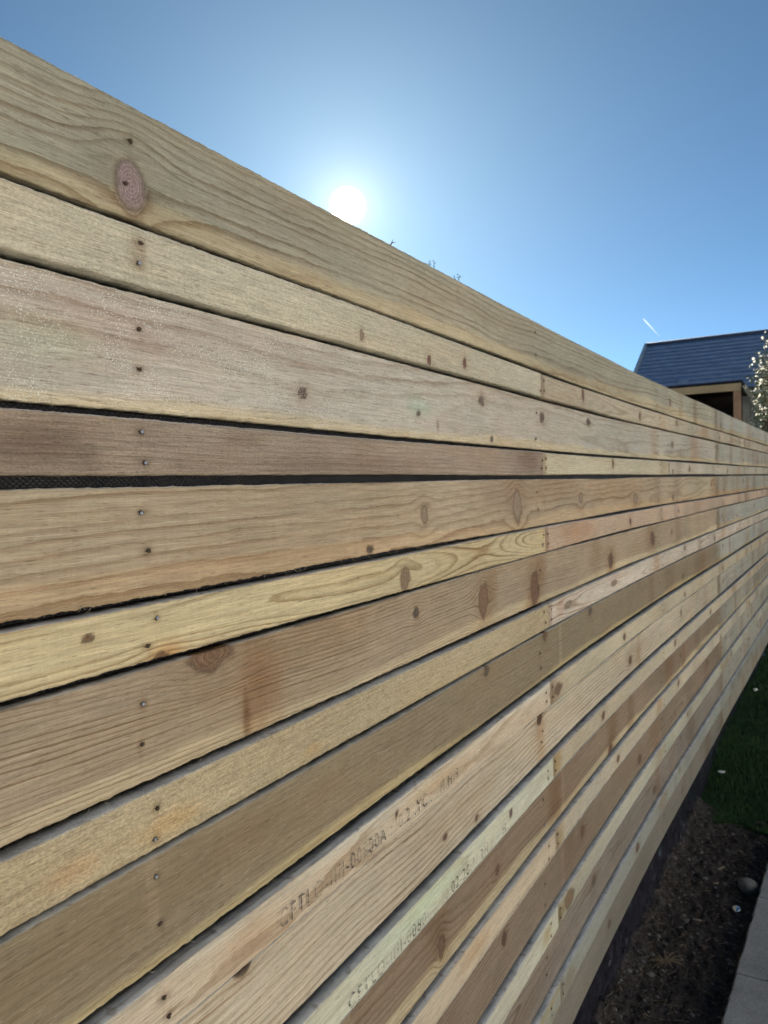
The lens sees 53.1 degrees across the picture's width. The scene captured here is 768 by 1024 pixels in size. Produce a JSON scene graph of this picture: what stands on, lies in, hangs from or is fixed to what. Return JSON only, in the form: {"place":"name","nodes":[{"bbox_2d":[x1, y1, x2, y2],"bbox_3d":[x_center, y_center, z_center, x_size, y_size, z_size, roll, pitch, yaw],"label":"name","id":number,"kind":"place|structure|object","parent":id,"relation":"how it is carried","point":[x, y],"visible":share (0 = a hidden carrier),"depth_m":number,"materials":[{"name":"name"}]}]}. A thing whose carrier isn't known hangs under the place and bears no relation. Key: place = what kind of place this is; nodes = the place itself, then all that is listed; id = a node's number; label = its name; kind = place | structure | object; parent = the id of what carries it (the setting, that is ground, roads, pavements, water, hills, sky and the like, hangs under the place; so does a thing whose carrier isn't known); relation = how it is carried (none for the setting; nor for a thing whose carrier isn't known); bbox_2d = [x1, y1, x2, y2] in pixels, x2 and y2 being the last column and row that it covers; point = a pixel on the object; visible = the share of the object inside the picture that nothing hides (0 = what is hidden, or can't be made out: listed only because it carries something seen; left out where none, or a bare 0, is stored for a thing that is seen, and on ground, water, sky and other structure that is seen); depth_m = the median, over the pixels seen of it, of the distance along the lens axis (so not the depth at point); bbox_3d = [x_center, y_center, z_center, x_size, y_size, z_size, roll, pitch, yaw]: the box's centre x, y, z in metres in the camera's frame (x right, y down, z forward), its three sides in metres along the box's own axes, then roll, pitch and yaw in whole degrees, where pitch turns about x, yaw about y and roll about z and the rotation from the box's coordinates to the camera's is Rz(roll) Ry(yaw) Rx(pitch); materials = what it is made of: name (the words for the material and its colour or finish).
{"place":"outdoors","nodes":[
{"label":"outdoors","id":0,"kind":"place"},
{"bbox_2d":[0,0,767,370],"label":"sky","id":1,"kind":"structure","parent":0,"point":[596,171],"materials":[{"name":"blue"}]},
{"bbox_2d":[592,796,767,1023],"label":"soil bed","id":2,"kind":"object","parent":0,"point":[701,808],"visible":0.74,"depth_m":2.43,"materials":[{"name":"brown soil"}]},
{"bbox_2d":[647,949,684,969],"bbox_3d":[0.833,1.339,2.305,0.154,0.017,0.103,-2,2,-6],"label":"dry weed","id":3,"kind":"object","parent":2,"relation":"on","point":[664,961],"visible":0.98,"depth_m":2.29,"materials":[{"name":"brown plant"}]},
{"bbox_2d":[732,905,740,912],"bbox_3d":[1.172,1.320,2.554,0.028,0.012,0.028,-1,2,30],"label":"bottle cap","id":4,"kind":"object","parent":2,"relation":"on","point":[736,908],"visible":1,"depth_m":2.55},
{"bbox_2d":[737,877,757,895],"bbox_3d":[1.271,1.311,2.685,0.067,0.064,0.069,-1,2,30],"label":"stone","id":5,"kind":"object","parent":2,"relation":"on","point":[748,886],"visible":1,"depth_m":2.66,"materials":[{"name":"grey stone"}]},
{"bbox_2d":[633,329,767,408],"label":"roof","id":6,"kind":"structure","parent":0,"point":[707,359],"depth_m":26.30,"materials":[{"name":"tile"}]},
{"bbox_2d":[667,380,761,429],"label":"open shed","id":7,"kind":"structure","parent":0,"point":[731,398],"depth_m":9.26,"materials":[{"name":"brown wood"}]},
{"bbox_2d":[700,648,767,835],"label":"lawn","id":8,"kind":"structure","parent":0,"point":[745,771],"depth_m":3.60,"materials":[{"name":"green plant"}]},
{"bbox_2d":[744,331,767,432],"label":"flowering shrub","id":9,"kind":"object","parent":8,"relation":"on","point":[763,410],"visible":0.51,"depth_m":7.68,"materials":[{"name":"grey plant"}]},
{"bbox_2d":[721,863,767,1023],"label":"paving","id":10,"kind":"structure","parent":0,"point":[747,1000],"depth_m":2.16,"materials":[{"name":"concrete"}]},
{"label":"ground","id":11,"kind":"structure","parent":0,"visible":0},
{"bbox_2d":[0,37,767,1023],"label":"slatted fence","id":12,"kind":"object","parent":11,"relation":"on","point":[382,633],"visible":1,"depth_m":0.91,"materials":[{"name":"wood"}]}
]}

